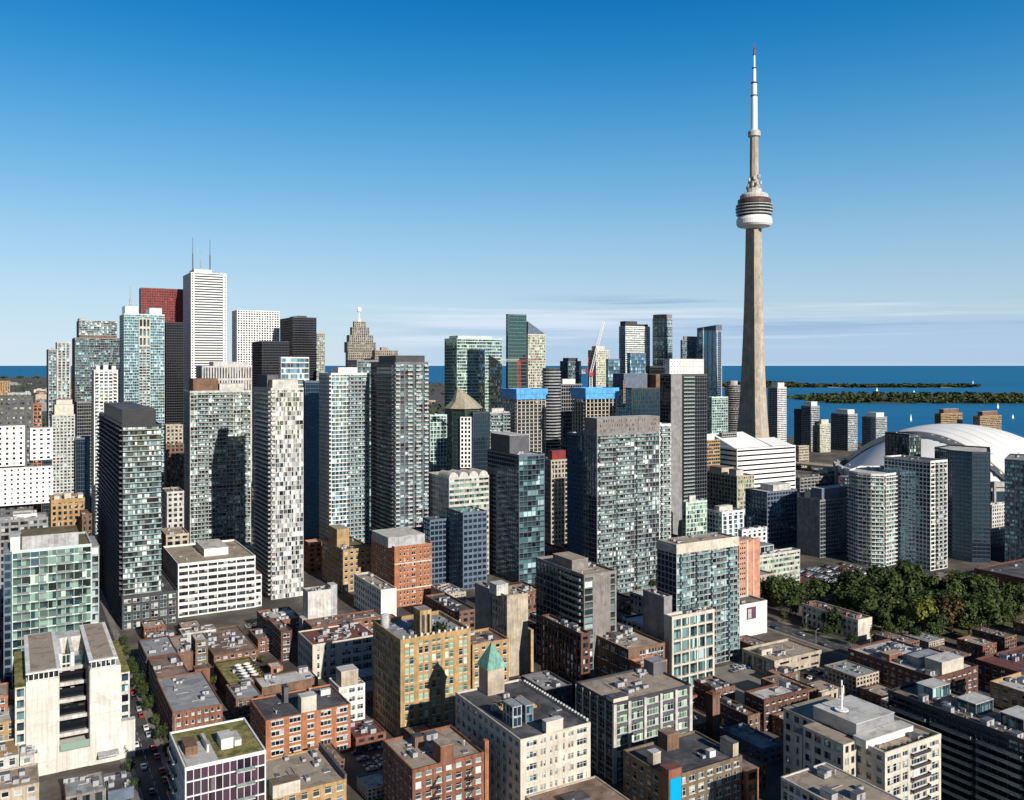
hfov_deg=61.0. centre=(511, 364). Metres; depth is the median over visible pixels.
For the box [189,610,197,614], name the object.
window
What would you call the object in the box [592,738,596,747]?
window
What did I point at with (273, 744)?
window
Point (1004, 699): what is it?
window
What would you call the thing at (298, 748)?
window
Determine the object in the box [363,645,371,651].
window
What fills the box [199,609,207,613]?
window
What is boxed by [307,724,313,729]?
window
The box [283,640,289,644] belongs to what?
window
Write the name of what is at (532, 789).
window
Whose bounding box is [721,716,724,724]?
window
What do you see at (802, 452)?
building
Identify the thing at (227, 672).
building
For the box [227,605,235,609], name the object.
window
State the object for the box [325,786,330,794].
window
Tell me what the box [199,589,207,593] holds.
window
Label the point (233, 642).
brick building
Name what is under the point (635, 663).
brick building
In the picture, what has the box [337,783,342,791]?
window
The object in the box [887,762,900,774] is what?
window
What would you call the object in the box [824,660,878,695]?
building
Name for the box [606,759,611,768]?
window
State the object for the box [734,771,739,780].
window
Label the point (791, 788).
window
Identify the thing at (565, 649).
brick building
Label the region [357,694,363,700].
window
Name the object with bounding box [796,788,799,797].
window
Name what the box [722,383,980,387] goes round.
woodland
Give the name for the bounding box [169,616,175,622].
window
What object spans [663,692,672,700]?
window
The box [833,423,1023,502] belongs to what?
domed stadium
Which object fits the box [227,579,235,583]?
window
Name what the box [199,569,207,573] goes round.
window
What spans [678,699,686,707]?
window
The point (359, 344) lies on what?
office tower
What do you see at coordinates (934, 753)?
window
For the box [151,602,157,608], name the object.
window
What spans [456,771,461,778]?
window
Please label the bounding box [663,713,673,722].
window
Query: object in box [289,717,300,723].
window
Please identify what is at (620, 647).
brick building
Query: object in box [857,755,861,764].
window
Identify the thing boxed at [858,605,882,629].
tree
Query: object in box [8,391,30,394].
building
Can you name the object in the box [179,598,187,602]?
window
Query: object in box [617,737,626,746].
window
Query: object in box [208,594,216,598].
window
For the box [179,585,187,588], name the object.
window
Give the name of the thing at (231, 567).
window
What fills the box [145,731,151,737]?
car
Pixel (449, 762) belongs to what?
brick building
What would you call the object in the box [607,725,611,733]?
window
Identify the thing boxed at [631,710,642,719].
window
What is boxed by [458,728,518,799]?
windows
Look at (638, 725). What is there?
window
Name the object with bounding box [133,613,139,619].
window
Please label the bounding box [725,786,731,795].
window
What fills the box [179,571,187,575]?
window
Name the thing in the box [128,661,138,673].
street tree
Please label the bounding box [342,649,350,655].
window
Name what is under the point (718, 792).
window
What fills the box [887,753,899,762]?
window
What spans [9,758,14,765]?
window
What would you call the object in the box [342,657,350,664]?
window
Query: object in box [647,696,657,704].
window
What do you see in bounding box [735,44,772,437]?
observation tower
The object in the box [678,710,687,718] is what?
window
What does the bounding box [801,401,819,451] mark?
waterfront tower
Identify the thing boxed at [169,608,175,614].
window
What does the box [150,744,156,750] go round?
car
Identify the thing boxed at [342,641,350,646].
window
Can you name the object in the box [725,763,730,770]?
window
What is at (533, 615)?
city block
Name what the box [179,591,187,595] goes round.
window
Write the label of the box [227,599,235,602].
window
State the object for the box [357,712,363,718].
window
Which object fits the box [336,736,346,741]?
window
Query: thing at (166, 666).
brick building
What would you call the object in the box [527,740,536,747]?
window
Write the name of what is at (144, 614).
window
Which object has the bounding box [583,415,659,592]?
apartment tower
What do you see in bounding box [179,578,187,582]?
window
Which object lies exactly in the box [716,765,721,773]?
window
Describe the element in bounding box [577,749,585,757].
window
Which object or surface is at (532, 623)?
city block
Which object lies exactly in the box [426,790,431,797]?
window
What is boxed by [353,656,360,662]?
window
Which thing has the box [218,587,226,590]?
window
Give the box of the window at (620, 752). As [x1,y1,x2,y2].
[617,748,626,757]
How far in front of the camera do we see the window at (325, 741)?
329.34 m
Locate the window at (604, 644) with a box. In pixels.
[601,641,607,649]
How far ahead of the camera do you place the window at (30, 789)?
280.67 m
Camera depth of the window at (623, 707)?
309.84 m
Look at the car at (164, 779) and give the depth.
308.41 m
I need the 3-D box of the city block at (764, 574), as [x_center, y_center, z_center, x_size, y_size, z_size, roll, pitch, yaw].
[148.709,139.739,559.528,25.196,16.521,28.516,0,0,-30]
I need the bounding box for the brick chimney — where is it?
[705,690,720,739]
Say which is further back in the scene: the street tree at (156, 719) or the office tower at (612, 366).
the office tower at (612, 366)
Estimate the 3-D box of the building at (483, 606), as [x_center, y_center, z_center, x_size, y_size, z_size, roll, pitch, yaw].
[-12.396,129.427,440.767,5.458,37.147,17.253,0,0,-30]
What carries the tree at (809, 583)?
on the park lawn at (959, 631)
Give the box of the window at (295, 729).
[289,726,300,733]
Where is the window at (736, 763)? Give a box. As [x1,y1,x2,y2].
[734,760,739,767]
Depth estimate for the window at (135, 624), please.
488.16 m
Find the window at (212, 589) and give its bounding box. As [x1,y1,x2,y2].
[208,588,216,592]
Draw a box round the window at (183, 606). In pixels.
[179,605,187,609]
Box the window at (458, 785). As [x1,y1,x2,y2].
[456,782,460,789]
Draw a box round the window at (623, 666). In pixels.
[619,662,626,670]
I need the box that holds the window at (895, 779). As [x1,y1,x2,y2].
[887,774,900,787]
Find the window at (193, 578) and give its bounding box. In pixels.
[189,577,197,580]
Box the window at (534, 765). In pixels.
[526,762,536,771]
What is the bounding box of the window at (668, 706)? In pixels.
[663,702,672,711]
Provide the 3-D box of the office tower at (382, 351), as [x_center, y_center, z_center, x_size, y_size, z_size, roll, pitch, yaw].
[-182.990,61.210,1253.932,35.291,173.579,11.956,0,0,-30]
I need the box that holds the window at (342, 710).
[336,707,346,713]
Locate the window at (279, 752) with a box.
[271,750,283,756]
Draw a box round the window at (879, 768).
[876,764,881,773]
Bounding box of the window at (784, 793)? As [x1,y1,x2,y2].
[782,791,786,799]
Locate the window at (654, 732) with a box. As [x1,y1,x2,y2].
[647,729,657,738]
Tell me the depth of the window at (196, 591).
513.58 m
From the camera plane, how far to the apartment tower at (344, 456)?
648.19 m
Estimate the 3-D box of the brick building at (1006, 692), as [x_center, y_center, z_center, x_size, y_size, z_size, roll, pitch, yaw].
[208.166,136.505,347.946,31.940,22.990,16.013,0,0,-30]
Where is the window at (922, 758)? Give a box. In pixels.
[912,754,925,765]
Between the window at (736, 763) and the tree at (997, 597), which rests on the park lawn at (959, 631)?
the tree at (997, 597)
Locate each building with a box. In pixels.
[0,381,9,394]
[0,512,47,618]
[0,682,7,711]
[0,705,14,740]
[0,738,18,769]
[0,763,38,799]
[3,525,98,692]
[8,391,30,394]
[13,509,36,517]
[14,622,135,775]
[19,744,36,765]
[49,491,84,531]
[63,771,105,799]
[80,509,92,535]
[99,550,177,630]
[103,771,133,799]
[138,635,177,682]
[143,630,175,638]
[148,654,188,702]
[156,671,222,736]
[161,526,188,569]
[162,487,183,527]
[163,539,261,617]
[164,424,182,487]
[165,443,183,489]
[167,717,265,799]
[169,635,192,672]
[179,624,215,642]
[191,633,207,665]
[192,663,209,682]
[204,625,257,666]
[214,657,259,696]
[226,679,261,718]
[249,627,270,653]
[250,683,350,758]
[254,665,317,695]
[257,606,298,638]
[266,742,346,799]
[267,617,291,661]
[267,661,282,673]
[298,620,372,678]
[299,582,336,630]
[304,539,321,572]
[304,609,380,631]
[322,524,370,592]
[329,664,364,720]
[351,718,385,751]
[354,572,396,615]
[371,527,431,607]
[383,725,488,799]
[423,516,446,584]
[425,592,474,629]
[428,413,446,471]
[428,468,488,573]
[431,583,465,602]
[447,506,486,589]
[470,627,508,688]
[475,581,491,629]
[489,580,533,676]
[521,670,571,706]
[525,776,629,799]
[541,614,589,702]
[545,449,566,546]
[559,379,581,458]
[596,623,664,676]
[629,654,666,669]
[643,588,671,641]
[664,606,714,686]
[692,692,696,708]
[694,675,734,707]
[707,433,719,467]
[707,465,754,514]
[710,432,795,487]
[719,432,736,437]
[720,695,759,730]
[722,723,782,762]
[738,525,766,542]
[739,536,799,580]
[740,594,766,635]
[742,638,821,674]
[744,679,807,731]
[745,481,796,545]
[767,666,799,680]
[781,762,902,799]
[795,473,833,495]
[796,445,808,467]
[802,600,871,640]
[812,467,833,473]
[818,687,837,698]
[838,475,848,495]
[848,638,977,693]
[888,677,1023,799]
[974,558,1023,586]
[975,645,1023,691]
[990,502,1004,527]
[990,527,1004,547]
[990,668,1023,708]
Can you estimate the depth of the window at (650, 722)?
316.87 m
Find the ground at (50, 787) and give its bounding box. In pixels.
[0,377,1023,799]
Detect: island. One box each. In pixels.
[722,386,981,387]
[786,393,1023,403]
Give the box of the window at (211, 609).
[208,608,216,611]
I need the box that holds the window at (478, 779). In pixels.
[476,777,480,783]
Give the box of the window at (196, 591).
[189,590,197,594]
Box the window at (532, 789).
[527,786,536,793]
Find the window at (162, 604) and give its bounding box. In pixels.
[160,601,166,607]
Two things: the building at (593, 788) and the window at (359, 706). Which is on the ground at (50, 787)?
the building at (593, 788)
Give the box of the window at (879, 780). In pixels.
[876,777,881,785]
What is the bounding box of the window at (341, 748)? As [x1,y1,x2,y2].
[336,745,346,750]
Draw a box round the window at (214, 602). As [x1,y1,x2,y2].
[208,601,216,605]
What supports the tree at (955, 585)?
on the park lawn at (959, 631)
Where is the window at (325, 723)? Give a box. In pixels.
[320,720,330,726]
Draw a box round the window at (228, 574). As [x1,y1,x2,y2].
[227,572,235,576]
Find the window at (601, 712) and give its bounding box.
[599,709,603,717]
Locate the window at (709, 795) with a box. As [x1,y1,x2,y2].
[707,791,713,799]
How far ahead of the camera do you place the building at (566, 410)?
903.44 m
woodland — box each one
[0,375,70,377]
[4,380,443,426]
[722,381,799,384]
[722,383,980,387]
[786,391,1023,403]
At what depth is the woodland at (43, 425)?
4866.11 m
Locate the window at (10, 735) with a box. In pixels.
[8,732,14,738]
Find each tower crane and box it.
[500,358,537,388]
[581,321,604,401]
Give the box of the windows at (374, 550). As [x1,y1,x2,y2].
[371,550,393,585]
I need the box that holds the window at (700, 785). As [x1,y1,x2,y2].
[698,782,703,791]
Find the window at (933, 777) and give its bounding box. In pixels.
[930,772,937,782]
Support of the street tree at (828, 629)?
on the park lawn at (959, 631)
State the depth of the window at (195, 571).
513.58 m
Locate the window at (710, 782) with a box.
[707,779,712,788]
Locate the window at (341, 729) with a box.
[336,726,346,732]
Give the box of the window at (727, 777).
[725,773,731,782]
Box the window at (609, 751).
[607,747,611,756]
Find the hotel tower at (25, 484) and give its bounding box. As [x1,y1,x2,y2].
[0,395,52,514]
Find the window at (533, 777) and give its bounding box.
[526,774,536,783]
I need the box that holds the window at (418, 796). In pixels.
[416,793,420,799]
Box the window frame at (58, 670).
[28,670,58,680]
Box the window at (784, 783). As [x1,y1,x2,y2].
[783,781,787,790]
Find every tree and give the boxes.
[118,635,127,645]
[122,645,130,654]
[124,758,135,771]
[126,656,134,663]
[126,776,140,789]
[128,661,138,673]
[131,670,144,685]
[136,680,150,698]
[141,694,154,710]
[151,712,160,725]
[153,723,168,741]
[162,740,168,758]
[210,674,217,684]
[258,654,264,661]
[650,579,656,586]
[760,575,779,605]
[765,572,795,608]
[778,574,804,597]
[779,609,787,621]
[780,592,800,615]
[788,585,808,611]
[799,586,817,601]
[801,621,807,629]
[802,576,820,595]
[810,579,829,601]
[820,610,825,624]
[822,580,837,599]
[822,624,833,636]
[825,604,844,630]
[830,582,853,605]
[831,587,854,609]
[834,565,868,589]
[846,583,877,593]
[847,632,856,645]
[849,591,865,612]
[850,588,878,614]
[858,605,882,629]
[861,590,886,601]
[865,561,892,581]
[868,574,900,598]
[874,605,893,630]
[877,593,904,623]
[882,620,897,632]
[883,565,901,577]
[884,570,915,598]
[893,591,913,618]
[895,558,920,577]
[895,615,914,633]
[897,570,921,595]
[904,591,931,603]
[905,593,940,632]
[908,627,921,636]
[910,561,925,584]
[921,572,947,592]
[921,587,941,612]
[925,621,944,636]
[927,612,950,636]
[928,589,957,614]
[931,572,952,592]
[941,592,966,633]
[943,570,966,594]
[944,570,973,593]
[950,592,980,602]
[956,598,984,634]
[957,588,995,622]
[960,571,992,594]
[970,580,995,595]
[971,591,1003,627]
[981,576,999,592]
[982,589,1005,607]
[993,587,1012,602]
[993,598,1016,627]
[998,582,1023,600]
[1002,595,1023,616]
[1011,582,1023,589]
[1011,584,1023,615]
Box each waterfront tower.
[768,382,786,441]
[794,409,800,449]
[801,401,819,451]
[817,419,830,452]
[831,409,856,450]
[862,412,886,445]
[934,408,962,423]
[973,411,1001,429]
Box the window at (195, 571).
[189,570,197,574]
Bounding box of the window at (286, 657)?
[283,655,289,660]
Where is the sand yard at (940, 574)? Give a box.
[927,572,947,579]
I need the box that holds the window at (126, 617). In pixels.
[124,614,130,620]
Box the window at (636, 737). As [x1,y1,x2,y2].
[631,733,643,742]
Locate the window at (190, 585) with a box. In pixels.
[189,584,197,587]
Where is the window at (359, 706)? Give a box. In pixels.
[357,703,363,709]
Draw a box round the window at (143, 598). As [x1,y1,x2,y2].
[142,596,148,601]
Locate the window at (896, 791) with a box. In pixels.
[887,786,900,795]
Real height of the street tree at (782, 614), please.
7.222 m
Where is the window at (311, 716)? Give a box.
[307,714,314,719]
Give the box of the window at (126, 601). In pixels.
[124,599,130,603]
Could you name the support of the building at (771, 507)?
on the ground at (50, 787)
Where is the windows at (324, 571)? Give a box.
[324,571,342,591]
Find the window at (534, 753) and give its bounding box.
[527,750,536,759]
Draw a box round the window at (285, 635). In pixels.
[283,633,289,637]
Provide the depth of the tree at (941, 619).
471.84 m
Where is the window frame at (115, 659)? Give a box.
[90,659,115,668]
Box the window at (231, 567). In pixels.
[227,566,235,569]
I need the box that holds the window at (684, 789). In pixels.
[682,788,685,796]
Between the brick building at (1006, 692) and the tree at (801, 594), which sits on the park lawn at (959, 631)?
the tree at (801, 594)
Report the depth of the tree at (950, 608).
475.83 m
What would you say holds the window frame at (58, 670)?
in the concrete building at (72, 698)
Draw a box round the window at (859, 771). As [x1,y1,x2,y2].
[857,767,861,776]
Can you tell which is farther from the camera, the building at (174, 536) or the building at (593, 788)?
the building at (174, 536)
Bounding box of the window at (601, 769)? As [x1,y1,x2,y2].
[599,765,603,774]
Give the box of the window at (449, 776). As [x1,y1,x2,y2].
[446,773,451,781]
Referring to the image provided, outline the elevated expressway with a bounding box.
[795,461,832,470]
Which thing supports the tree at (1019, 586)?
on the park lawn at (959, 631)
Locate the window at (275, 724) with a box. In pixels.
[271,720,283,727]
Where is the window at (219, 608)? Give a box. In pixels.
[218,606,226,610]
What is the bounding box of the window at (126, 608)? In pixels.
[124,606,130,611]
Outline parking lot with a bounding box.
[799,563,840,600]
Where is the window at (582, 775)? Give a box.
[577,772,585,780]
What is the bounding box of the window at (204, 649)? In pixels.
[198,648,205,653]
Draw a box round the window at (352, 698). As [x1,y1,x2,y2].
[349,696,354,701]
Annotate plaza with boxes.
[714,662,766,703]
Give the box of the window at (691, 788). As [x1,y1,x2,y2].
[689,785,694,794]
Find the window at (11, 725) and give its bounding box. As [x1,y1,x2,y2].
[8,723,14,729]
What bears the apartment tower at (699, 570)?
on the ground at (50, 787)
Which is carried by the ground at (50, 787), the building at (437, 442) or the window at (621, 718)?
the building at (437, 442)
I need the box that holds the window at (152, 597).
[151,595,157,599]
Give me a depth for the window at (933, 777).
276.92 m
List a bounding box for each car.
[140,763,146,769]
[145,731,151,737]
[148,787,154,794]
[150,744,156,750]
[153,753,159,759]
[158,767,164,773]
[162,776,167,782]
[351,749,363,754]
[357,755,368,761]
[362,761,375,767]
[365,765,378,771]
[372,754,382,759]
[375,757,382,763]
[730,668,739,672]
[806,667,815,671]
[806,675,815,679]
[814,670,823,674]
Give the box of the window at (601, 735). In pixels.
[598,731,603,740]
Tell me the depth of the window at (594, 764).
318.19 m
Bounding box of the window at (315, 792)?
[313,789,319,797]
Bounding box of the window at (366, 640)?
[363,637,371,643]
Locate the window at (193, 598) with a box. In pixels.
[189,597,197,601]
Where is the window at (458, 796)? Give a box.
[456,793,460,799]
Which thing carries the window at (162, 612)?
in the building at (136, 610)
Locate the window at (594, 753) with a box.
[592,749,596,758]
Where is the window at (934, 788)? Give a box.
[930,784,938,794]
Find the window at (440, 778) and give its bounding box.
[436,776,441,783]
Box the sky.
[0,0,1023,365]
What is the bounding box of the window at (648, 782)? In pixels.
[646,780,650,789]
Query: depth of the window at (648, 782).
277.94 m
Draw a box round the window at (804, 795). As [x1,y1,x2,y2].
[801,791,806,799]
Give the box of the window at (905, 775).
[903,771,908,781]
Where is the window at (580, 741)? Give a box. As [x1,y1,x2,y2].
[577,738,585,745]
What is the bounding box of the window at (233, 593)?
[227,592,235,596]
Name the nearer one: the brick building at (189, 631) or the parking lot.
the brick building at (189, 631)
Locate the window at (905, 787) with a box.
[903,783,908,793]
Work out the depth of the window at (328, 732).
329.18 m
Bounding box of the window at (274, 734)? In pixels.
[271,730,283,736]
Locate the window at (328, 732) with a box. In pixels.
[320,730,330,735]
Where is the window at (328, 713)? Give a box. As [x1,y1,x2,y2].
[320,711,330,716]
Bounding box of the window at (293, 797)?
[289,795,295,799]
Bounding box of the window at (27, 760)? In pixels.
[24,758,30,763]
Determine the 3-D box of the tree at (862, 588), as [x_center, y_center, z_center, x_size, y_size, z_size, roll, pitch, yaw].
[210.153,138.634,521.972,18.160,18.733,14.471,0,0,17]
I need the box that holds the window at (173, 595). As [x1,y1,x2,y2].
[169,593,175,597]
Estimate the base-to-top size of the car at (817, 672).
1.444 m
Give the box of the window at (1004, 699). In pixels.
[1002,696,1007,703]
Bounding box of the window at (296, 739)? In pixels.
[290,736,300,742]
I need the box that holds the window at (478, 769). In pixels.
[475,766,480,773]
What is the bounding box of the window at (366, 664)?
[363,662,371,666]
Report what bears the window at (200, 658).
in the brick building at (199, 644)
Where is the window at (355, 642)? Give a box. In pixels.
[353,639,360,645]
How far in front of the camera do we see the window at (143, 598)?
490.42 m
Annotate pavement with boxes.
[99,585,168,774]
[120,757,143,799]
[565,549,989,692]
[767,627,847,657]
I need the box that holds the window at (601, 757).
[599,754,603,763]
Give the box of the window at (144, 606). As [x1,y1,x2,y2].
[142,603,148,609]
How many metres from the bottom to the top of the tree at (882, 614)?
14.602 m
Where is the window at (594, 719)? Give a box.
[592,716,596,724]
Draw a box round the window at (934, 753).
[930,749,938,759]
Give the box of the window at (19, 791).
[14,789,21,795]
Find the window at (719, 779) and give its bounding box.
[716,776,721,785]
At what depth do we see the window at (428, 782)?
269.32 m
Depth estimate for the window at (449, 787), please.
272.76 m
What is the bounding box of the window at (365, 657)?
[363,654,371,660]
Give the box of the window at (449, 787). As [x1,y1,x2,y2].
[446,784,451,792]
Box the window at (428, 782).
[426,779,431,786]
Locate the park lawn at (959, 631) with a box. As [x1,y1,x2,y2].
[802,585,1023,639]
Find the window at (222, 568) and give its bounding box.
[218,567,226,570]
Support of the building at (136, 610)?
on the ground at (50, 787)
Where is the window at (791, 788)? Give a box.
[788,784,793,793]
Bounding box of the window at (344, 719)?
[336,717,346,723]
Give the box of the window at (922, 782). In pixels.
[912,778,926,789]
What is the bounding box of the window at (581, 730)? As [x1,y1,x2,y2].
[577,727,586,734]
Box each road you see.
[0,553,804,680]
[99,600,168,799]
[251,511,574,709]
[565,551,989,696]
[823,633,1019,679]
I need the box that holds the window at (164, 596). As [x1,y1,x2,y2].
[160,594,166,598]
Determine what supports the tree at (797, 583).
on the ground at (50, 787)
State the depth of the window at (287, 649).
435.02 m
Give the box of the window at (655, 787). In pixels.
[654,785,657,794]
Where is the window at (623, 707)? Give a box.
[617,703,627,711]
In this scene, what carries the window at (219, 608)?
in the building at (209, 576)
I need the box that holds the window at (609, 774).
[606,770,611,779]
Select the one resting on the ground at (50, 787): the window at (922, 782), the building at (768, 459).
the building at (768, 459)
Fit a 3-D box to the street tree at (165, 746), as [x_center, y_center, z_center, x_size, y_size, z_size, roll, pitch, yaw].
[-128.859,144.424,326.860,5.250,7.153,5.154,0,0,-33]
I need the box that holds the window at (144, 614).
[142,612,148,617]
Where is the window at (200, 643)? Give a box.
[198,642,205,646]
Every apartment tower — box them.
[46,348,56,426]
[50,398,74,493]
[55,342,70,398]
[91,365,117,533]
[97,402,161,621]
[184,378,250,543]
[252,374,303,599]
[303,380,318,547]
[319,367,369,545]
[346,360,376,532]
[371,355,428,535]
[444,336,501,413]
[487,432,544,583]
[489,408,510,448]
[526,321,545,402]
[536,551,616,678]
[541,368,560,514]
[560,358,580,383]
[567,432,582,555]
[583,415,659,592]
[588,346,609,386]
[619,321,649,372]
[652,314,672,365]
[656,532,739,663]
[659,423,670,538]
[660,374,681,536]
[665,359,706,500]
[680,336,696,358]
[682,495,706,535]
[697,325,721,396]
[707,396,727,433]
[707,504,743,535]
[724,381,739,431]
[738,537,759,597]
[797,485,848,557]
[847,464,898,566]
[884,455,947,570]
[885,431,920,456]
[934,445,990,562]
[991,452,1023,561]
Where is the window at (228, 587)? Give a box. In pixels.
[227,585,235,589]
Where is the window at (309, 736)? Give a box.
[307,733,314,738]
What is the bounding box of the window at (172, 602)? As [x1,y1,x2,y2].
[169,600,175,605]
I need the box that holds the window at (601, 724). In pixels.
[599,720,603,729]
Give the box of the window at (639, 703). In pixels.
[631,699,642,708]
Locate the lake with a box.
[0,366,1023,442]
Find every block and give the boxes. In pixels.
[0,630,3,651]
[10,687,13,704]
[35,392,45,399]
[36,400,45,410]
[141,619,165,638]
[178,619,200,631]
[241,542,252,552]
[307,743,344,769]
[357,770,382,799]
[358,666,372,679]
[363,678,372,704]
[403,722,431,734]
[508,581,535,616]
[528,617,535,632]
[530,611,535,620]
[534,633,535,653]
[544,542,564,555]
[616,592,631,613]
[616,610,630,623]
[622,613,642,632]
[630,587,656,613]
[692,707,707,736]
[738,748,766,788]
[740,635,767,650]
[760,569,773,598]
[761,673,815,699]
[772,711,782,736]
[783,680,940,799]
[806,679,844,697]
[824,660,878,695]
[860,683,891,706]
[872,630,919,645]
[881,697,887,708]
[903,632,943,648]
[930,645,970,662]
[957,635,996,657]
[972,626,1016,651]
[1013,618,1023,635]
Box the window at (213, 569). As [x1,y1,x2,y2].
[208,568,216,572]
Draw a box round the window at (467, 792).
[466,790,471,797]
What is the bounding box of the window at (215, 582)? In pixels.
[208,581,216,585]
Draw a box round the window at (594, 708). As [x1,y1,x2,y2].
[592,704,596,712]
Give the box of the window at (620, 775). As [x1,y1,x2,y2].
[617,772,622,780]
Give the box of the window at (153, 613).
[151,610,157,616]
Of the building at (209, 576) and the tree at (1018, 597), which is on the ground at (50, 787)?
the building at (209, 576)
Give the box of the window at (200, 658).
[198,655,205,660]
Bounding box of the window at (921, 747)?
[912,744,925,753]
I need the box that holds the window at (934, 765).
[930,760,938,771]
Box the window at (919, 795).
[912,790,926,799]
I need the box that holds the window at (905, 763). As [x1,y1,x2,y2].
[903,759,908,769]
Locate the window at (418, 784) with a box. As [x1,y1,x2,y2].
[415,782,420,789]
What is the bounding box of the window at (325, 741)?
[320,739,330,743]
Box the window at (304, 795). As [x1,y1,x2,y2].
[301,792,307,799]
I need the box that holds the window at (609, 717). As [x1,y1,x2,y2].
[607,713,611,721]
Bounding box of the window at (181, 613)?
[179,612,187,615]
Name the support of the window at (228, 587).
in the building at (209, 576)
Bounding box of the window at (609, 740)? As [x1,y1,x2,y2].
[606,736,611,745]
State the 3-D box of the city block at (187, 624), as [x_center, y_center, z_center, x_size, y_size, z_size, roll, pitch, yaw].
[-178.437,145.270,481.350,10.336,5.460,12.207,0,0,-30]
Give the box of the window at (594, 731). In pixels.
[592,727,596,735]
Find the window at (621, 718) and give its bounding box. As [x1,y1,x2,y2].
[617,714,626,723]
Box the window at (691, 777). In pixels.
[689,774,695,781]
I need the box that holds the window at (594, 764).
[591,760,596,768]
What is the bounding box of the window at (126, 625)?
[124,623,130,628]
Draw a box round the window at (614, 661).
[611,658,617,665]
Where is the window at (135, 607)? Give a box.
[133,604,139,610]
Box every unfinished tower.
[500,388,547,523]
[570,387,618,432]
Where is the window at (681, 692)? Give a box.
[678,689,686,696]
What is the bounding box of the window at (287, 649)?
[283,647,289,652]
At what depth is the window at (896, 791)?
267.55 m
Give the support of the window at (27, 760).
in the building at (26, 757)
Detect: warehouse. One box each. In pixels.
[373,605,470,736]
[455,641,590,799]
[575,656,691,783]
[623,727,758,799]
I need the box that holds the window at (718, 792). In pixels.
[716,789,722,798]
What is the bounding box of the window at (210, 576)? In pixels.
[208,575,216,578]
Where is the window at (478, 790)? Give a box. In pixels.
[476,787,481,794]
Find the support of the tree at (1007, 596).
on the park lawn at (959, 631)
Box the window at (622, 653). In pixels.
[620,650,626,658]
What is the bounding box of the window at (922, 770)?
[912,766,926,777]
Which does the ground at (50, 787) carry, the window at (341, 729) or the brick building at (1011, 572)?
the brick building at (1011, 572)
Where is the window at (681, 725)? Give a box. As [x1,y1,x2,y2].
[678,721,687,729]
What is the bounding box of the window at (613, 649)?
[610,646,617,653]
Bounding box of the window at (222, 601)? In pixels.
[218,600,226,603]
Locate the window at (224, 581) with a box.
[218,580,226,584]
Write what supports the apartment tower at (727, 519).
on the ground at (50, 787)
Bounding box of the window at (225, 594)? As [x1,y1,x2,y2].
[218,593,226,597]
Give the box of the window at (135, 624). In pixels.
[133,621,139,627]
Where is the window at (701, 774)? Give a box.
[698,771,704,779]
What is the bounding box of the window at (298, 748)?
[290,746,300,752]
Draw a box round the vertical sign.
[615,380,625,406]
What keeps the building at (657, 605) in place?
on the ground at (50, 787)
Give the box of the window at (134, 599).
[133,598,139,602]
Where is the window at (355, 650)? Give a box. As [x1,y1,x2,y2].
[353,647,361,653]
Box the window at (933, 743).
[930,740,937,747]
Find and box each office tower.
[33,403,41,512]
[42,459,50,526]
[72,335,118,413]
[75,401,90,485]
[75,436,89,508]
[76,318,116,337]
[119,286,164,471]
[139,287,182,321]
[164,322,183,423]
[183,240,226,442]
[196,362,251,510]
[232,310,279,365]
[252,341,288,459]
[279,357,308,386]
[280,316,316,380]
[316,333,324,380]
[344,307,375,366]
[372,347,397,361]
[445,387,482,470]
[471,411,488,470]
[506,314,526,402]
[606,359,619,400]
[613,373,659,415]
[627,353,645,372]
[646,366,664,373]
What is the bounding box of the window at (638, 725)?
[631,721,642,731]
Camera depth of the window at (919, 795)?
273.30 m
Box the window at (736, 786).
[734,783,738,792]
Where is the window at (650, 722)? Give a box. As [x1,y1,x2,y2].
[647,717,657,726]
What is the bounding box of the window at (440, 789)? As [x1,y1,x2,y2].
[436,787,441,794]
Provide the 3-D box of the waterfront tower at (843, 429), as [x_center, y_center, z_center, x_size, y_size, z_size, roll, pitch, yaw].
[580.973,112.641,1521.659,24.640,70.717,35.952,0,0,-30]
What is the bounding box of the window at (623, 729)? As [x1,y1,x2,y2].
[617,725,627,734]
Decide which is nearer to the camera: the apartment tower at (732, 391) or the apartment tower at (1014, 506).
the apartment tower at (1014, 506)
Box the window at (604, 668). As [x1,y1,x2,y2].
[602,665,607,673]
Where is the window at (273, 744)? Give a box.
[271,740,283,746]
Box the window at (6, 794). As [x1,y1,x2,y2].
[1,792,8,798]
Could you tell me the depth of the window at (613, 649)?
393.88 m
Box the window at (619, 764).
[617,761,622,769]
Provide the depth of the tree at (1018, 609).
498.98 m
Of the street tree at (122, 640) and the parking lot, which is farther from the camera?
the parking lot
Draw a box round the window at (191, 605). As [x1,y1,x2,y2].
[189,604,197,607]
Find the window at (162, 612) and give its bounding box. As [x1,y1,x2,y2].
[160,609,166,615]
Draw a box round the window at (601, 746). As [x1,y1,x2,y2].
[598,742,603,751]
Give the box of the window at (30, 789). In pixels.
[28,786,34,792]
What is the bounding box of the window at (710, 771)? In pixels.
[707,768,713,776]
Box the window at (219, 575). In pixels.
[218,573,226,577]
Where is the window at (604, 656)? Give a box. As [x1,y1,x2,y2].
[601,653,607,661]
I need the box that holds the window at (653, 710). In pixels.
[647,706,657,715]
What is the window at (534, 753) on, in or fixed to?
in the warehouse at (538, 739)
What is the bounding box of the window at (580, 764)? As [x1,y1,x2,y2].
[577,760,586,768]
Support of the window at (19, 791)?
in the building at (19, 783)

